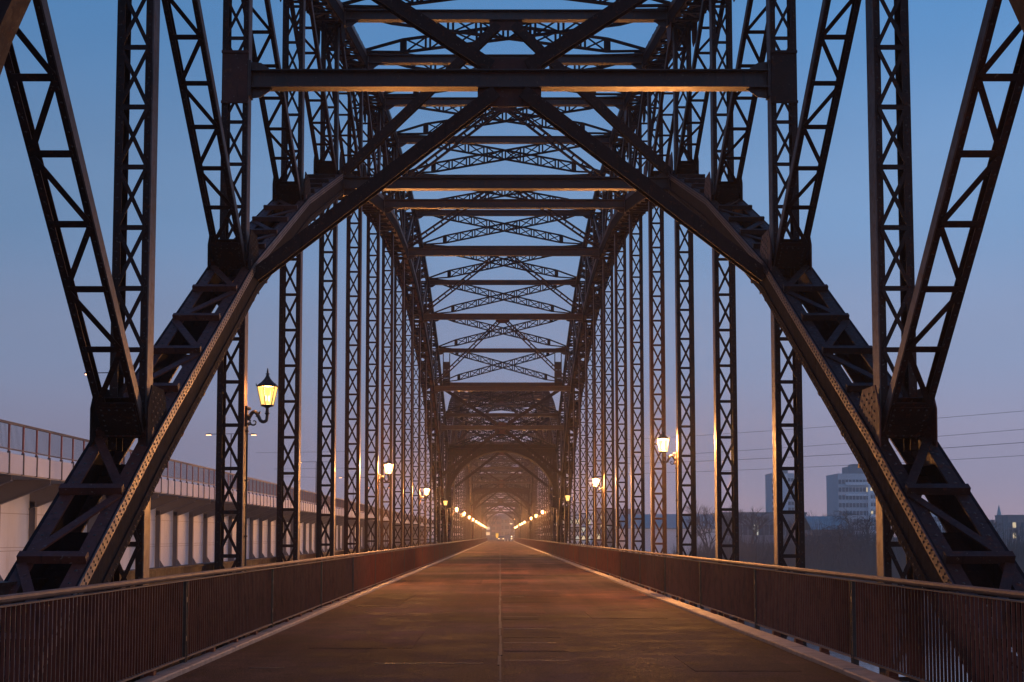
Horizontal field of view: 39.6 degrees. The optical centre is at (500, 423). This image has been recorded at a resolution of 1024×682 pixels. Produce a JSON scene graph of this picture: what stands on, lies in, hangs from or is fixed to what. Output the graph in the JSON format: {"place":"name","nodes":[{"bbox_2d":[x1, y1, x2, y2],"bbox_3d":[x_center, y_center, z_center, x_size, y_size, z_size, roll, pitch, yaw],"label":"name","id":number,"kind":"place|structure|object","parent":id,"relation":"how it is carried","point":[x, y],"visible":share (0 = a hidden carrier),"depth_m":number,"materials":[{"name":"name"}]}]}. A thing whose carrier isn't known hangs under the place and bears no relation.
{"place":"outdoors","nodes":[
{"label":"outdoors","id":0,"kind":"place"},
{"bbox_2d":[488,539,513,540],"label":"approach road","id":1,"kind":"structure","parent":0,"point":[500,540],"depth_m":483.91,"materials":[{"name":"asphalt"}]},
{"bbox_2d":[482,475,520,537],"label":"bridge span","id":2,"kind":"object","parent":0,"point":[493,512],"visible":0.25,"depth_m":388.82,"materials":[{"name":"metal"}]},
{"bbox_2d":[444,391,559,542],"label":"bridge span","id":3,"kind":"object","parent":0,"point":[469,493],"visible":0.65,"depth_m":143.07,"materials":[{"name":"metal"}]},
{"bbox_2d":[472,453,531,539],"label":"bridge span","id":4,"kind":"object","parent":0,"point":[521,515],"visible":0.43,"depth_m":262.71,"materials":[{"name":"metal"}]},
{"bbox_2d":[0,0,1023,681],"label":"bridge span","id":5,"kind":"object","parent":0,"point":[874,408],"visible":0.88,"depth_m":23.47,"materials":[{"name":"black metal"}]},
{"bbox_2d":[245,368,278,426],"bbox_3d":[-3.853,-0.437,23.079,0.539,0.952,0.334,2,-5,-19],"label":"street lantern","id":6,"kind":"object","parent":5,"relation":"attached to","point":[267,387],"visible":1,"depth_m":23.04,"materials":[{"name":"glass"}]},
{"bbox_2d":[378,456,393,483],"bbox_3d":[-3.853,1.541,48.202,0.539,0.952,0.334,2,-5,-19],"label":"street lantern","id":7,"kind":"object","parent":5,"relation":"attached to","point":[388,462],"visible":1,"depth_m":48.18,"materials":[{"name":"glass"}]},
{"bbox_2d":[420,485,429,501],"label":"street lantern","id":8,"kind":"object","parent":5,"relation":"attached to","point":[427,487],"visible":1,"depth_m":73.30,"materials":[{"name":"glass"}]},
{"bbox_2d":[440,497,447,509],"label":"street lantern","id":9,"kind":"object","parent":5,"relation":"attached to","point":[445,501],"visible":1,"depth_m":98.39,"materials":[{"name":"glass"}]},
{"bbox_2d":[565,492,573,506],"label":"street lantern","id":10,"kind":"object","parent":5,"relation":"attached to","point":[567,496],"visible":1,"depth_m":85.84,"materials":[{"name":"glass"}]},
{"bbox_2d":[592,472,603,493],"bbox_3d":[4.162,2.533,60.815,0.539,0.952,0.334,2,-5,-19],"label":"street lantern","id":11,"kind":"object","parent":5,"relation":"attached to","point":[595,486],"visible":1,"depth_m":60.74,"materials":[{"name":"glass"}]},
{"bbox_2d":[656,429,677,464],"bbox_3d":[4.162,0.556,35.692,0.539,0.952,0.334,2,-5,-19],"label":"street lantern","id":12,"kind":"object","parent":5,"relation":"attached to","point":[662,436],"visible":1,"depth_m":35.62,"materials":[{"name":"glass"}]},
{"bbox_2d":[0,0,1023,537],"label":"sky","id":13,"kind":"structure","parent":0,"point":[44,384],"materials":[{"name":"blue"}]},
{"bbox_2d":[166,541,860,681],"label":"road","id":14,"kind":"structure","parent":0,"point":[458,624],"depth_m":21.37,"materials":[{"name":"asphalt"}]},
{"bbox_2d":[0,538,487,681],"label":"railing","id":15,"kind":"object","parent":14,"relation":"on","point":[153,628],"visible":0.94,"depth_m":15.95,"materials":[{"name":"metal"}]},
{"bbox_2d":[134,541,486,681],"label":"kerb","id":16,"kind":"structure","parent":14,"relation":"on","point":[167,674],"depth_m":20.22,"materials":[{"name":"stone"}]},
{"bbox_2d":[498,559,501,681],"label":"seam","id":17,"kind":"object","parent":14,"relation":"on","point":[500,645],"visible":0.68,"depth_m":21.31,"materials":[{"name":"black asphalt"}]},
{"bbox_2d":[455,555,555,660],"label":"joint seal","id":18,"kind":"object","parent":14,"relation":"on","point":[511,596],"visible":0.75,"depth_m":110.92,"materials":[{"name":"black rubber"}]},
{"bbox_2d":[309,556,800,681],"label":"asphalt patch","id":19,"kind":"object","parent":14,"relation":"on","point":[564,668],"visible":0.92,"depth_m":19.95,"materials":[{"name":"asphalt"}]},
{"bbox_2d":[514,541,900,681],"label":"kerb","id":20,"kind":"structure","parent":14,"relation":"on","point":[854,671],"depth_m":20.27,"materials":[{"name":"stone"}]},
{"bbox_2d":[514,538,1023,681],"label":"railing","id":21,"kind":"object","parent":14,"relation":"on","point":[825,614],"visible":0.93,"depth_m":16.89,"materials":[{"name":"metal"}]},
{"bbox_2d":[498,514,538,538],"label":"apartment block","id":22,"kind":"structure","parent":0,"point":[506,526],"depth_m":658.20,"materials":[{"name":"beige concrete"}]},
{"bbox_2d":[597,509,639,549],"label":"apartment block","id":23,"kind":"structure","parent":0,"point":[609,522],"depth_m":638.56,"materials":[{"name":"brick"}]},
{"bbox_2d":[269,411,1018,452],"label":"power cable","id":24,"kind":"object","parent":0,"point":[713,434],"visible":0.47,"depth_m":375.07,"materials":[{"name":"metal"}]},
{"bbox_2d":[615,514,715,556],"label":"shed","id":25,"kind":"structure","parent":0,"point":[671,528],"depth_m":329.05,"materials":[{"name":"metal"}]},
{"bbox_2d":[308,429,1022,468],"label":"power cable","id":26,"kind":"object","parent":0,"point":[756,449],"visible":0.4,"depth_m":369.33,"materials":[{"name":"metal"}]},
{"bbox_2d":[330,455,1023,477],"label":"power cable","id":27,"kind":"object","parent":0,"point":[672,472],"visible":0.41,"depth_m":382.85,"materials":[{"name":"metal"}]},
{"bbox_2d":[428,538,927,599],"bbox_3d":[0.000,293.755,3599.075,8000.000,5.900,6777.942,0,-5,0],"label":"river bank","id":28,"kind":"structure","parent":0,"point":[669,596],"depth_m":236.80,"materials":[{"name":"soil"}]},
{"bbox_2d":[543,513,590,546],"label":"apartment block","id":29,"kind":"structure","parent":28,"relation":"on","point":[583,529],"depth_m":598.28,"materials":[{"name":"beige concrete"}]},
{"bbox_2d":[592,519,615,547],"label":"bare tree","id":30,"kind":"object","parent":28,"relation":"on","point":[609,528],"visible":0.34,"depth_m":516.75,"materials":[{"name":"brown plant"}]},
{"bbox_2d":[684,500,725,547],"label":"bare tree","id":31,"kind":"object","parent":28,"relation":"on","point":[704,514],"visible":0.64,"depth_m":298.73,"materials":[{"name":"brown plant"}]},
{"bbox_2d":[722,513,743,542],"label":"bare tree","id":32,"kind":"object","parent":28,"relation":"on","point":[728,531],"visible":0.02,"depth_m":348.01,"materials":[{"name":"brown plant"}]},
{"bbox_2d":[696,507,773,548],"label":"bare tree","id":33,"kind":"object","parent":28,"relation":"on","point":[755,530],"visible":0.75,"depth_m":291.27,"materials":[{"name":"brown plant"}]},
{"bbox_2d":[722,505,748,545],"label":"bare tree","id":34,"kind":"object","parent":28,"relation":"on","point":[728,517],"visible":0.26,"depth_m":331.00,"materials":[{"name":"brown plant"}]},
{"bbox_2d":[763,517,794,540],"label":"bare tree","id":35,"kind":"object","parent":28,"relation":"on","point":[789,524],"visible":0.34,"depth_m":345.04,"materials":[{"name":"brown plant"}]},
{"bbox_2d":[804,516,847,545],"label":"shed","id":36,"kind":"structure","parent":28,"relation":"on","point":[809,521],"depth_m":292.73,"materials":[{"name":"metal"}]},
{"bbox_2d":[823,510,854,535],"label":"bare tree","id":37,"kind":"object","parent":28,"relation":"on","point":[842,515],"visible":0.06,"depth_m":379.81,"materials":[{"name":"brown plant"}]},
{"bbox_2d":[817,522,861,556],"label":"bare tree","id":38,"kind":"object","parent":28,"relation":"on","point":[840,540],"visible":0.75,"depth_m":254.47,"materials":[{"name":"brown plant"}]},
{"bbox_2d":[667,501,1023,576],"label":"thicket","id":39,"kind":"object","parent":28,"relation":"on","point":[749,555],"visible":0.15,"depth_m":254.62,"materials":[{"name":"green plant"}]},
{"bbox_2d":[822,507,891,558],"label":"bare tree","id":40,"kind":"object","parent":28,"relation":"on","point":[860,523],"visible":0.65,"depth_m":261.99,"materials":[{"name":"brown plant"}]},
{"bbox_2d":[726,533,1023,592],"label":"undergrowth","id":41,"kind":"object","parent":28,"relation":"on","point":[864,569],"visible":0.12,"depth_m":241.02,"materials":[{"name":"green plant"}]},
{"bbox_2d":[988,516,1006,534],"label":"bare tree","id":42,"kind":"object","parent":28,"relation":"on","point":[996,525],"visible":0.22,"depth_m":417.12,"materials":[{"name":"brown plant"}]},
{"bbox_2d":[1008,523,1023,548],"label":"bare tree","id":43,"kind":"object","parent":28,"relation":"on","point":[1018,529],"visible":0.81,"depth_m":425.91,"materials":[{"name":"brown plant"}]},
{"bbox_2d":[384,442,1023,465],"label":"power cable","id":44,"kind":"object","parent":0,"point":[817,455],"visible":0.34,"depth_m":370.71,"materials":[{"name":"metal"}]},
{"bbox_2d":[711,512,806,550],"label":"warehouse","id":45,"kind":"structure","parent":0,"point":[760,532],"depth_m":428.73,"materials":[{"name":"grey"}]},
{"bbox_2d":[764,525,768,534],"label":"window","id":46,"kind":"structure","parent":45,"relation":"in","point":[766,531],"depth_m":428.70,"materials":[{"name":"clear glass"}]},
{"bbox_2d":[765,466,794,511],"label":"office tower","id":47,"kind":"structure","parent":0,"point":[790,504],"depth_m":760.00,"materials":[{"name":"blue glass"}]},
{"bbox_2d":[826,464,875,539],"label":"office block","id":48,"kind":"structure","parent":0,"point":[849,488],"depth_m":719.46,"materials":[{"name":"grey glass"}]},
{"bbox_2d":[685,600,1017,681],"bbox_3d":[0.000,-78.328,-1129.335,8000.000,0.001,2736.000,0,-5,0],"label":"river","id":49,"kind":"structure","parent":0,"point":[870,667],"depth_m":128.88,"materials":[{"name":"blue liquid"}]},
{"bbox_2d":[931,513,944,531],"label":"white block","id":50,"kind":"structure","parent":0,"point":[934,516],"depth_m":638.48,"materials":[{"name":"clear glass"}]},
{"bbox_2d":[995,515,1023,547],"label":"waterside house","id":51,"kind":"structure","parent":0,"point":[1007,520],"depth_m":618.71,"materials":[{"name":"brick"}]},
{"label":"embankment","id":52,"kind":"structure","parent":0,"visible":0},
{"bbox_2d":[0,419,433,580],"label":"girder bridge","id":53,"kind":"structure","parent":52,"relation":"on","point":[182,523],"depth_m":91.32,"materials":[{"name":"white paint"}]},
{"bbox_2d":[206,433,256,472],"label":"street mast","id":54,"kind":"object","parent":53,"relation":"on","point":[231,446],"visible":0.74,"depth_m":151.26,"materials":[{"name":"metal"}]},
{"bbox_2d":[487,510,498,537],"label":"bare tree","id":55,"kind":"object","parent":52,"relation":"on","point":[495,516],"visible":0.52,"depth_m":636.60,"materials":[{"name":"brown plant"}]},
{"bbox_2d":[486,516,501,538],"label":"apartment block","id":56,"kind":"structure","parent":52,"relation":"on","point":[496,527],"depth_m":638.22,"materials":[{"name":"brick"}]},
{"bbox_2d":[508,514,513,535],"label":"bare tree","id":57,"kind":"object","parent":52,"relation":"on","point":[512,529],"visible":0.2,"depth_m":618.19,"materials":[{"name":"brown plant"}]}
]}

